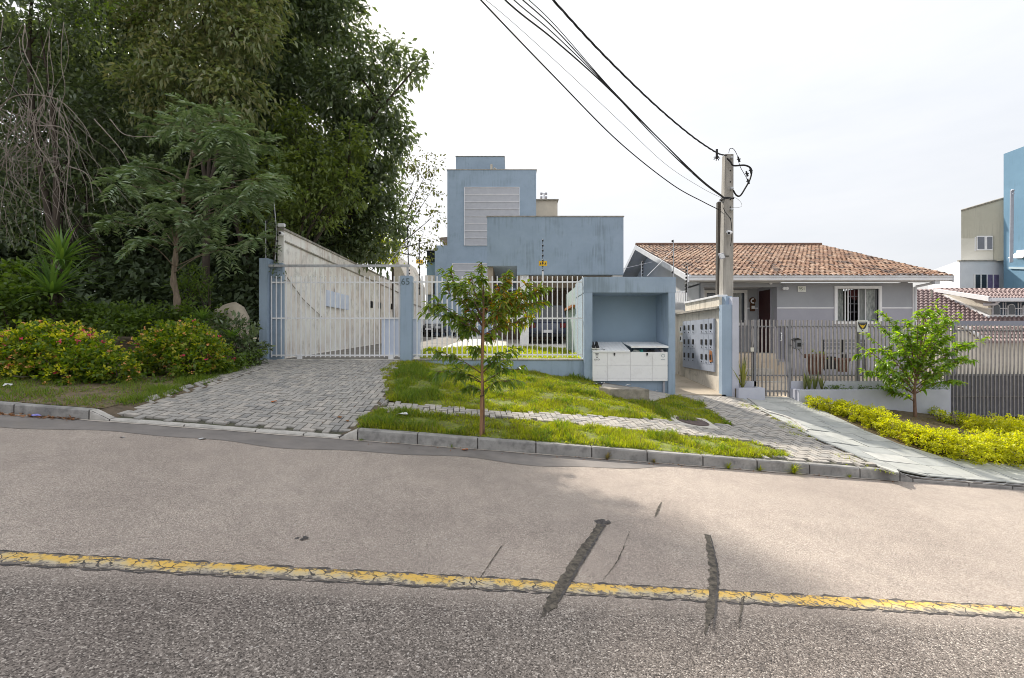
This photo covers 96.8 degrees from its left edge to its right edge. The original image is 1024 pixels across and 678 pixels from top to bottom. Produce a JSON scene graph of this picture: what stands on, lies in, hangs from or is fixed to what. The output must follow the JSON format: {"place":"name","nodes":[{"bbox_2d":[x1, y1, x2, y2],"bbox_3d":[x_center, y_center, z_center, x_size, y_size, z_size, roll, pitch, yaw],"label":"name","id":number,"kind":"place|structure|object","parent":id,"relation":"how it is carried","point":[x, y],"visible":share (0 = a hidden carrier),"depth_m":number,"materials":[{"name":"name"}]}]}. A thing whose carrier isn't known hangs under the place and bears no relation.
{"place":"outdoors","nodes":[
{"label":"outdoors","id":0,"kind":"place"},
{"bbox_2d":[0,333,225,408],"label":"verge","id":1,"kind":"structure","parent":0,"point":[93,384],"depth_m":7.23,"materials":[{"name":"green plant"}]},
{"bbox_2d":[0,256,72,329],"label":"broadleaf bush","id":2,"kind":"object","parent":1,"relation":"on","point":[30,309],"visible":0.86,"depth_m":9.65,"materials":[{"name":"green plant"}]},
{"bbox_2d":[10,218,115,325],"bbox_3d":[-10.071,-1.134,10.254,1.840,3.178,2.301,0,0,-18],"label":"yucca","id":3,"kind":"object","parent":1,"relation":"on","point":[53,281],"visible":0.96,"depth_m":10.02,"materials":[{"name":"green plant"}]},
{"bbox_2d":[0,317,151,385],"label":"flowering bush","id":4,"kind":"object","parent":1,"relation":"on","point":[35,349],"visible":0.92,"depth_m":7.74,"materials":[{"name":"green plant"}]},
{"bbox_2d":[45,296,228,337],"bbox_3d":[-8.640,-0.488,10.372,3.643,1.023,1.610,0,0,-10],"label":"shade shrub","id":5,"kind":"object","parent":1,"relation":"on","point":[115,318],"visible":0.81,"depth_m":10.32,"materials":[{"name":"green plant"}]},
{"bbox_2d":[117,314,235,377],"bbox_3d":[-6.699,0.199,9.103,2.019,1.427,1.506,0,0,0],"label":"flowering bush","id":6,"kind":"object","parent":1,"relation":"on","point":[185,345],"visible":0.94,"depth_m":8.87,"materials":[{"name":"green plant"}]},
{"bbox_2d":[81,92,295,321],"bbox_3d":[-7.621,-2.740,10.688,5.330,5.983,2.964,0,0,0],"label":"feathery tree","id":7,"kind":"object","parent":1,"relation":"on","point":[225,139],"visible":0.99,"depth_m":10.18,"materials":[{"name":"green plant"}]},
{"bbox_2d":[161,259,222,307],"bbox_3d":[-7.962,-1.352,11.412,1.121,1.177,1.065,0,0,-15],"label":"fern bush","id":8,"kind":"object","parent":1,"relation":"on","point":[190,284],"visible":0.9,"depth_m":11.35,"materials":[{"name":"green plant"}]},
{"bbox_2d":[124,347,267,382],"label":"weeds","id":9,"kind":"object","parent":1,"relation":"on","point":[238,362],"visible":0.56,"depth_m":9.90,"materials":[{"name":"green plant"}]},
{"bbox_2d":[184,305,244,338],"bbox_3d":[-6.720,-0.410,10.441,1.682,0.851,0.897,0,0,17],"label":"strap leaf plant","id":10,"kind":"object","parent":1,"relation":"on","point":[202,314],"visible":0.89,"depth_m":10.36,"materials":[{"name":"green plant"}]},
{"bbox_2d":[211,302,249,360],"bbox_3d":[-7.194,-0.132,11.600,0.944,1.612,0.611,0,0,0],"label":"boulder","id":11,"kind":"object","parent":1,"relation":"on","point":[236,307],"visible":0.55,"depth_m":11.43,"materials":[{"name":"beige stone"}]},
{"bbox_2d":[199,308,275,365],"bbox_3d":[-6.587,-0.005,10.776,1.800,1.498,1.512,0,0,0],"label":"broadleaf plant","id":12,"kind":"object","parent":1,"relation":"on","point":[240,342],"visible":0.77,"depth_m":10.65,"materials":[{"name":"green plant"}]},
{"bbox_2d":[117,359,399,434],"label":"driveway","id":13,"kind":"structure","parent":0,"point":[307,395],"depth_m":7.92,"materials":[{"name":"stone"}]},
{"bbox_2d":[285,337,469,358],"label":"driveway lane","id":14,"kind":"structure","parent":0,"point":[377,349],"depth_m":14.60,"materials":[{"name":"grey concrete"}]},
{"bbox_2d":[390,361,441,403],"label":"grass","id":15,"kind":"structure","parent":0,"point":[399,383],"depth_m":9.41,"materials":[{"name":"green plant"}]},
{"bbox_2d":[281,335,580,360],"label":"compound paving","id":16,"kind":"structure","parent":0,"point":[510,342],"depth_m":21.16,"materials":[{"name":"concrete"}]},
{"bbox_2d":[259,258,284,359],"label":"gate pillar","id":17,"kind":"structure","parent":16,"relation":"on","point":[265,274],"depth_m":12.02,"materials":[{"name":"blue paint"}]},
{"bbox_2d":[271,276,399,358],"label":"sliding gate","id":18,"kind":"structure","parent":16,"relation":"on","point":[390,337],"depth_m":11.96,"materials":[{"name":"white metal"}]},
{"bbox_2d":[400,276,413,360],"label":"gate pillar","id":19,"kind":"structure","parent":16,"relation":"on","point":[406,312],"depth_m":11.85,"materials":[{"name":"blue paint"}]},
{"bbox_2d":[268,227,409,275],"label":"gate beam","id":20,"kind":"structure","parent":19,"relation":"on","point":[407,266],"depth_m":11.93,"materials":[{"name":"white metal"}]},
{"bbox_2d":[392,149,447,316],"bbox_3d":[-4.491,-4.068,20.943,3.101,9.044,1.909,0,0,0],"label":"airy tree","id":21,"kind":"object","parent":16,"relation":"on","point":[420,198],"visible":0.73,"depth_m":20.96,"materials":[{"name":"green plant"}]},
{"bbox_2d":[423,316,449,335],"bbox_3d":[-5.609,-0.932,32.590,2.040,1.445,4.346,0,0,0],"label":"parked car","id":22,"kind":"object","parent":16,"relation":"on","point":[434,327],"visible":0.45,"depth_m":31.61,"materials":[{"name":"black paint"}]},
{"bbox_2d":[425,156,536,334],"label":"apartment block","id":23,"kind":"structure","parent":16,"relation":"on","point":[480,189],"depth_m":35.00,"materials":[{"name":"blue paint"}]},
{"bbox_2d":[529,305,565,342],"bbox_3d":[1.614,-0.678,22.610,2.170,1.774,4.446,0,0,0],"label":"parked car","id":24,"kind":"object","parent":16,"relation":"on","point":[550,324],"visible":0.42,"depth_m":20.52,"materials":[{"name":"blue paint"}]},
{"bbox_2d":[536,193,558,215],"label":"rooftop block","id":25,"kind":"structure","parent":16,"relation":"on","point":[545,206],"depth_m":42.00,"materials":[{"name":"beige paint"}]},
{"bbox_2d":[486,216,623,344],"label":"carport block","id":26,"kind":"structure","parent":16,"relation":"on","point":[583,246],"depth_m":20.00,"materials":[{"name":"blue paint"}]},
{"bbox_2d":[564,277,675,394],"bbox_3d":[2.998,0.197,13.823,2.463,3.607,4.154,0,0,0],"label":"bin niche","id":27,"kind":"object","parent":16,"relation":"on","point":[628,309],"visible":0.55,"depth_m":12.38,"materials":[{"name":"blue paint"}]},
{"bbox_2d":[592,342,668,392],"bbox_3d":[3.033,0.963,12.168,1.943,1.774,1.064,0,0,0],"label":"bin cabinet","id":28,"kind":"object","parent":27,"relation":"in","point":[616,361],"visible":0.98,"depth_m":11.66,"materials":[{"name":"white metal"}]},
{"bbox_2d":[420,344,581,358],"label":"grass","id":29,"kind":"structure","parent":0,"point":[509,348],"depth_m":14.44,"materials":[{"name":"green plant"}]},
{"bbox_2d":[2,328,1018,417],"bbox_3d":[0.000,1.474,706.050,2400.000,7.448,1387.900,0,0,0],"label":"terrain","id":30,"kind":"structure","parent":0,"point":[258,354],"depth_m":14.83,"materials":[{"name":"plant"}]},
{"bbox_2d":[77,103,105,296],"bbox_3d":[-14.753,-3.846,15.998,0.994,9.047,0.394,0,0,0],"label":"shaded tree","id":31,"kind":"object","parent":30,"relation":"on","point":[92,246],"visible":0.12,"depth_m":15.91,"materials":[{"name":"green plant"}]},
{"bbox_2d":[0,0,197,297],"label":"dark tree","id":32,"kind":"object","parent":30,"relation":"on","point":[83,22],"visible":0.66,"depth_m":13.77,"materials":[{"name":"green plant"}]},
{"bbox_2d":[0,18,156,251],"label":"hanging roots","id":33,"kind":"object","parent":32,"relation":"hanging from","point":[6,152],"visible":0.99,"depth_m":10.90,"materials":[{"name":"plant"}]},
{"bbox_2d":[0,0,368,349],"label":"thicket","id":34,"kind":"object","parent":30,"relation":"on","point":[138,275],"visible":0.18,"depth_m":15.60,"materials":[{"name":"green plant"}]},
{"bbox_2d":[94,0,298,306],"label":"drooping tree","id":35,"kind":"object","parent":30,"relation":"on","point":[192,49],"visible":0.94,"depth_m":13.13,"materials":[{"name":"green plant"}]},
{"bbox_2d":[149,0,434,279],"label":"broadleaf tree","id":36,"kind":"object","parent":30,"relation":"on","point":[300,75],"visible":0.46,"depth_m":16.81,"materials":[{"name":"green plant"}]},
{"bbox_2d":[238,97,386,246],"bbox_3d":[-6.652,-3.805,14.947,4.344,8.719,3.373,0,0,18],"label":"green tree","id":37,"kind":"object","parent":30,"relation":"on","point":[305,194],"visible":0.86,"depth_m":14.91,"materials":[{"name":"green plant"}]},
{"bbox_2d":[275,227,398,357],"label":"boundary wall","id":38,"kind":"structure","parent":30,"relation":"on","point":[295,248],"depth_m":14.80,"materials":[{"name":"white paint"}]},
{"bbox_2d":[263,219,286,281],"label":"ivy","id":39,"kind":"object","parent":38,"relation":"attached to","point":[274,248],"visible":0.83,"depth_m":12.00,"materials":[{"name":"green plant"}]},
{"bbox_2d":[326,289,348,309],"bbox_3d":[-6.060,-1.395,15.806,0.080,0.650,1.952,0,0,0],"label":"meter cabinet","id":40,"kind":"object","parent":38,"relation":"attached to","point":[337,300],"visible":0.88,"depth_m":15.69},
{"bbox_2d":[323,219,407,283],"bbox_3d":[-6.261,-2.631,19.342,3.452,6.372,3.147,0,0,0],"label":"yellow green shrub","id":41,"kind":"object","parent":30,"relation":"on","point":[388,260],"visible":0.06,"depth_m":19.73,"materials":[{"name":"green plant"}]},
{"bbox_2d":[394,256,424,306],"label":"neighbour wall","id":42,"kind":"structure","parent":30,"relation":"on","point":[401,271],"depth_m":29.16,"materials":[{"name":"white paint"}]},
{"bbox_2d":[675,295,738,396],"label":"wall","id":43,"kind":"structure","parent":30,"relation":"on","point":[723,311],"depth_m":12.20,"materials":[{"name":"white paint"}]},
{"bbox_2d":[683,318,714,371],"bbox_3d":[5.506,0.168,13.509,0.068,1.465,2.259,0,0,0],"label":"mailbox panel","id":44,"kind":"object","parent":43,"relation":"attached to","point":[698,344],"visible":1,"depth_m":13.32,"materials":[{"name":"white metal"}]},
{"bbox_2d":[623,243,953,382],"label":"grey house","id":45,"kind":"structure","parent":30,"relation":"on","point":[758,268],"depth_m":16.09,"materials":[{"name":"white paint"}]},
{"bbox_2d":[759,289,769,351],"bbox_3d":[9.277,-0.656,16.770,0.097,2.272,0.700,0,0,0],"label":"door","id":46,"kind":"structure","parent":45,"relation":"in","point":[764,296],"depth_m":16.74,"materials":[{"name":"brown wood"}]},
{"bbox_2d":[834,286,881,323],"bbox_3d":[12.155,-1.193,16.005,1.659,1.349,0.110,0,0,0],"label":"window frame","id":47,"kind":"structure","parent":45,"relation":"in","point":[879,288],"depth_m":15.95,"materials":[{"name":"white paint"}]},
{"bbox_2d":[883,260,1003,289],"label":"white house","id":48,"kind":"structure","parent":30,"relation":"on","point":[978,273],"depth_m":35.00,"materials":[{"name":"paint"}]},
{"bbox_2d":[961,197,1003,260],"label":"olive house","id":49,"kind":"structure","parent":48,"relation":"on","point":[982,231],"depth_m":35.43,"materials":[{"name":"beige paint"}]},
{"bbox_2d":[977,236,992,249],"bbox_3d":[36.745,-7.465,35.356,0.109,1.278,0.891,0,0,-36],"label":"window","id":50,"kind":"structure","parent":49,"relation":"in","point":[983,242],"depth_m":35.32,"materials":[{"name":"grey glass"}]},
{"bbox_2d":[974,274,998,287],"bbox_3d":[36.474,-4.399,34.940,1.885,1.209,0.080,0,0,0],"label":"window","id":51,"kind":"structure","parent":48,"relation":"in","point":[980,280],"depth_m":34.90,"materials":[{"name":"white glass"}]},
{"bbox_2d":[917,288,1023,342],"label":"arched house","id":52,"kind":"structure","parent":30,"relation":"on","point":[988,304],"depth_m":21.44,"materials":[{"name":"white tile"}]},
{"bbox_2d":[924,326,1023,373],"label":"cream annex","id":53,"kind":"object","parent":30,"relation":"on","point":[989,350],"visible":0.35,"depth_m":18.50,"materials":[{"name":"white paint"}]},
{"bbox_2d":[1004,147,1023,287],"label":"blue tower","id":54,"kind":"structure","parent":30,"relation":"on","point":[1013,218],"depth_m":33.29,"materials":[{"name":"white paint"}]},
{"bbox_2d":[0,427,1023,677],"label":"road","id":55,"kind":"structure","parent":0,"point":[100,493],"depth_m":3.36,"materials":[{"name":"grey asphalt"}]},
{"bbox_2d":[0,414,729,468],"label":"gutter","id":56,"kind":"object","parent":55,"relation":"on","point":[258,439],"visible":0.98,"depth_m":6.13,"materials":[{"name":"concrete"}]},
{"bbox_2d":[5,413,899,481],"bbox_3d":[-4.000,1.265,6.306,20.060,1.880,0.067,0,0,-4],"label":"gutter lip","id":57,"kind":"object","parent":55,"relation":"on","point":[457,447],"visible":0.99,"depth_m":6.54,"materials":[{"name":"grey concrete"}]},
{"bbox_2d":[0,564,1019,618],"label":"tar seam","id":58,"kind":"object","parent":55,"relation":"on","point":[415,586],"visible":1,"depth_m":2.96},
{"bbox_2d":[0,550,1020,606],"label":"tar seam","id":59,"kind":"object","parent":55,"relation":"on","point":[793,593],"visible":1,"depth_m":3.11,"materials":[{"name":"black asphalt"}]},
{"bbox_2d":[0,551,1023,616],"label":"road line","id":60,"kind":"object","parent":55,"relation":"on","point":[149,565],"visible":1,"depth_m":3.03,"materials":[{"name":"paint"}]},
{"bbox_2d":[0,401,1023,490],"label":"kerb","id":61,"kind":"structure","parent":55,"relation":"on","point":[446,440],"depth_m":6.70,"materials":[{"name":"concrete"}]},
{"bbox_2d":[542,523,603,616],"bbox_3d":[0.503,1.694,3.471,0.104,0.066,1.654,0,0,23],"label":"trench patch","id":62,"kind":"object","parent":55,"relation":"on","point":[553,598],"visible":1,"depth_m":3.27,"materials":[{"name":"black asphalt"}]},
{"bbox_2d":[704,534,719,633],"bbox_3d":[1.515,1.785,3.446,0.112,0.066,1.672,0,0,23],"label":"trench patch","id":63,"kind":"object","parent":55,"relation":"on","point":[710,604],"visible":1,"depth_m":3.30,"materials":[{"name":"black asphalt"}]},
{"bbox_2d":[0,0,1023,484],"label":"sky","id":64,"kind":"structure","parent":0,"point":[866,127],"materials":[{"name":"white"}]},
{"bbox_2d":[7,361,1023,484],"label":"verge soil","id":65,"kind":"structure","parent":0,"point":[113,410],"depth_m":7.13,"materials":[{"name":"brown soil"}]},
{"bbox_2d":[114,361,254,405],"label":"grass","id":66,"kind":"structure","parent":65,"relation":"on","point":[170,388],"depth_m":7.68,"materials":[{"name":"green plant"}]},
{"bbox_2d":[412,359,582,376],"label":"wall","id":67,"kind":"structure","parent":65,"relation":"on","point":[562,367],"depth_m":11.90,"materials":[{"name":"blue paint"}]},
{"bbox_2d":[413,276,582,356],"bbox_3d":[-0.381,-0.588,12.021,4.541,2.138,0.059,0,0,0],"label":"white fence","id":68,"kind":"object","parent":67,"relation":"on","point":[417,338],"visible":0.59,"depth_m":11.99,"materials":[{"name":"metal"}]},
{"bbox_2d":[602,383,669,400],"bbox_3d":[3.045,1.273,11.206,1.623,0.301,1.508,0,0,18],"label":"cement apron","id":69,"kind":"object","parent":65,"relation":"on","point":[654,395],"visible":0.45,"depth_m":11.38,"materials":[{"name":"concrete"}]},
{"bbox_2d":[750,320,790,396],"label":"grey gate","id":70,"kind":"structure","parent":65,"relation":"on","point":[779,342],"depth_m":11.99,"materials":[{"name":"metal"}]},
{"bbox_2d":[807,403,1021,463],"bbox_3d":[10.819,2.182,9.995,7.162,1.159,3.810,0,0,0],"label":"planting bed","id":71,"kind":"object","parent":65,"relation":"on","point":[905,414],"visible":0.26,"depth_m":10.56,"materials":[{"name":"green plant"}]},
{"bbox_2d":[803,395,839,413],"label":"golden shrub","id":72,"kind":"object","parent":71,"relation":"on","point":[823,406],"visible":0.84,"depth_m":10.95,"materials":[{"name":"yellow plant"}]},
{"bbox_2d":[829,398,879,425],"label":"golden shrub","id":73,"kind":"object","parent":71,"relation":"on","point":[842,408],"visible":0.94,"depth_m":10.28,"materials":[{"name":"yellow plant"}]},
{"bbox_2d":[858,403,909,438],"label":"golden shrub","id":74,"kind":"object","parent":71,"relation":"on","point":[881,423],"visible":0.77,"depth_m":9.54,"materials":[{"name":"yellow plant"}]},
{"bbox_2d":[887,419,933,451],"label":"golden shrub","id":75,"kind":"object","parent":71,"relation":"on","point":[910,439],"visible":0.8,"depth_m":8.91,"materials":[{"name":"yellow plant"}]},
{"bbox_2d":[851,298,991,416],"bbox_3d":[9.949,0.495,11.027,3.386,2.932,1.606,0,0,0],"label":"peach tree","id":76,"kind":"object","parent":71,"relation":"on","point":[921,350],"visible":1,"depth_m":10.98,"materials":[{"name":"green plant"}]},
{"bbox_2d":[927,405,974,426],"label":"green bush","id":77,"kind":"object","parent":71,"relation":"on","point":[950,421],"visible":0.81,"depth_m":10.83,"materials":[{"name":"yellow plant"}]},
{"bbox_2d":[912,423,999,464],"bbox_3d":[8.222,2.037,8.539,1.067,0.872,1.346,0,0,28],"label":"golden shrub","id":78,"kind":"object","parent":71,"relation":"on","point":[940,442],"visible":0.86,"depth_m":8.29,"materials":[{"name":"yellow plant"}]},
{"bbox_2d":[955,426,1023,469],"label":"golden shrub","id":79,"kind":"object","parent":71,"relation":"on","point":[1010,444],"visible":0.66,"depth_m":8.27,"materials":[{"name":"yellow plant"}]},
{"bbox_2d":[957,411,1023,439],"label":"golden shrub","id":80,"kind":"object","parent":71,"relation":"on","point":[983,424],"visible":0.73,"depth_m":10.10,"materials":[{"name":"yellow plant"}]},
{"bbox_2d":[950,325,1023,416],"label":"grey gate","id":81,"kind":"structure","parent":65,"relation":"on","point":[984,394],"depth_m":12.00,"materials":[{"name":"metal"}]},
{"bbox_2d":[380,359,731,424],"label":"lawn","id":82,"kind":"structure","parent":0,"point":[508,401],"depth_m":9.41,"materials":[{"name":"green plant"}]},
{"bbox_2d":[599,387,648,401],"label":"concrete block","id":83,"kind":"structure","parent":82,"relation":"on","point":[629,393],"depth_m":10.19,"materials":[{"name":"grey concrete"}]},
{"bbox_2d":[354,403,792,457],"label":"lawn","id":84,"kind":"structure","parent":0,"point":[505,422],"depth_m":7.20,"materials":[{"name":"green plant"}]},
{"bbox_2d":[360,404,449,430],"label":"grass","id":85,"kind":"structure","parent":84,"relation":"on","point":[381,417],"depth_m":6.90,"materials":[{"name":"green plant"}]},
{"bbox_2d":[479,308,484,435],"bbox_3d":[-0.445,0.501,6.790,0.082,1.938,0.099,0,0,0],"label":"tree stake","id":86,"kind":"object","parent":84,"relation":"on","point":[481,395],"visible":0.87,"depth_m":6.76,"materials":[{"name":"brown wood"}]},
{"bbox_2d":[417,261,553,433],"bbox_3d":[-0.390,0.160,6.837,1.973,2.627,1.264,0,0,0],"label":"peach tree","id":87,"kind":"object","parent":84,"relation":"on","point":[499,314],"visible":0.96,"depth_m":6.71,"materials":[{"name":"green plant"}]},
{"bbox_2d":[380,393,895,474],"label":"sidewalk","id":88,"kind":"structure","parent":0,"point":[750,422],"depth_m":8.18,"materials":[{"name":"stone"}]},
{"bbox_2d":[671,415,720,429],"bbox_3d":[3.512,1.630,8.868,0.800,0.078,0.720,7,6,0],"label":"manhole cover","id":89,"kind":"object","parent":88,"relation":"on","point":[703,424],"visible":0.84,"depth_m":8.72,"materials":[{"name":"concrete"}]},
{"bbox_2d":[675,374,725,395],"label":"passage floor","id":90,"kind":"structure","parent":0,"point":[685,385],"depth_m":12.60,"materials":[{"name":"beige concrete"}]},
{"bbox_2d":[756,376,943,396],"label":"yard paving","id":91,"kind":"structure","parent":0,"point":[779,386],"depth_m":14.73,"materials":[{"name":"grey concrete"}]},
{"bbox_2d":[715,202,720,294],"bbox_3d":[5.864,-1.111,12.859,0.201,5.522,0.202,0,0,0],"label":"old post","id":92,"kind":"object","parent":91,"relation":"on","point":[718,217],"visible":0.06,"depth_m":12.81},
{"bbox_2d":[480,0,718,209],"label":"drop cable","id":93,"kind":"object","parent":92,"relation":"attached to","point":[495,15],"visible":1,"depth_m":8.80,"materials":[{"name":"black rubber"}]},
{"bbox_2d":[719,154,733,296],"bbox_3d":[5.879,-1.551,12.500,0.351,7.002,0.400,0,0,0],"label":"utility pole","id":94,"kind":"object","parent":91,"relation":"on","point":[726,265],"visible":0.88,"depth_m":12.40,"materials":[{"name":"concrete"}]},
{"bbox_2d":[504,0,723,196],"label":"telephone cable","id":95,"kind":"object","parent":94,"relation":"attached to","point":[524,16],"visible":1,"depth_m":8.56,"materials":[{"name":"black rubber"}]},
{"bbox_2d":[514,0,722,196],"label":"telephone cable","id":96,"kind":"object","parent":95,"relation":"attached to","point":[603,82],"visible":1,"depth_m":8.60,"materials":[{"name":"black rubber"}]},
{"bbox_2d":[522,0,723,197],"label":"telephone cable","id":97,"kind":"object","parent":95,"relation":"attached to","point":[597,74],"visible":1,"depth_m":8.40,"materials":[{"name":"black rubber"}]},
{"bbox_2d":[552,0,726,155],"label":"power cable","id":98,"kind":"object","parent":94,"relation":"attached to","point":[599,50],"visible":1,"depth_m":9.15,"materials":[{"name":"black rubber"}]},
{"bbox_2d":[815,339,865,370],"bbox_3d":[10.813,0.511,14.775,1.702,0.995,0.550,0,0,0],"label":"garden bench","id":99,"kind":"object","parent":91,"relation":"on","point":[842,348],"visible":0.27,"depth_m":15.02,"materials":[{"name":"grey paint"}]},
{"bbox_2d":[743,396,1023,483],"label":"slate walkway","id":100,"kind":"structure","parent":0,"point":[856,441],"depth_m":8.29,"materials":[{"name":"stone"}]},
{"bbox_2d":[735,381,764,399],"bbox_3d":[6.116,1.730,11.840,0.681,1.240,0.480,0,0,0],"label":"planter","id":101,"kind":"object","parent":100,"relation":"on","point":[749,390],"visible":0.37,"depth_m":11.60,"materials":[{"name":"concrete"}]},
{"bbox_2d":[739,320,752,380],"bbox_3d":[6.190,0.298,12.013,0.398,1.624,0.054,0,0,0],"label":"grey fence","id":102,"kind":"object","parent":101,"relation":"on","point":[744,326],"visible":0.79,"depth_m":11.99,"materials":[{"name":"metal"}]},
{"bbox_2d":[790,381,950,415],"bbox_3d":[9.446,1.980,11.855,4.247,1.740,0.510,0,0,0],"label":"planter","id":103,"kind":"object","parent":100,"relation":"on","point":[940,398],"visible":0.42,"depth_m":11.60,"materials":[{"name":"concrete"}]},
{"bbox_2d":[791,320,949,380],"bbox_3d":[9.473,0.452,12.043,4.242,1.917,0.114,0,0,0],"label":"grey fence","id":104,"kind":"object","parent":103,"relation":"on","point":[857,375],"visible":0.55,"depth_m":11.99,"materials":[{"name":"metal"}]},
{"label":"side yard","id":105,"kind":"structure","parent":0,"visible":0},
{"bbox_2d":[952,321,1023,373],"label":"carport beam","id":106,"kind":"structure","parent":105,"relation":"on","point":[993,323],"depth_m":17.00,"materials":[{"name":"grey metal"}]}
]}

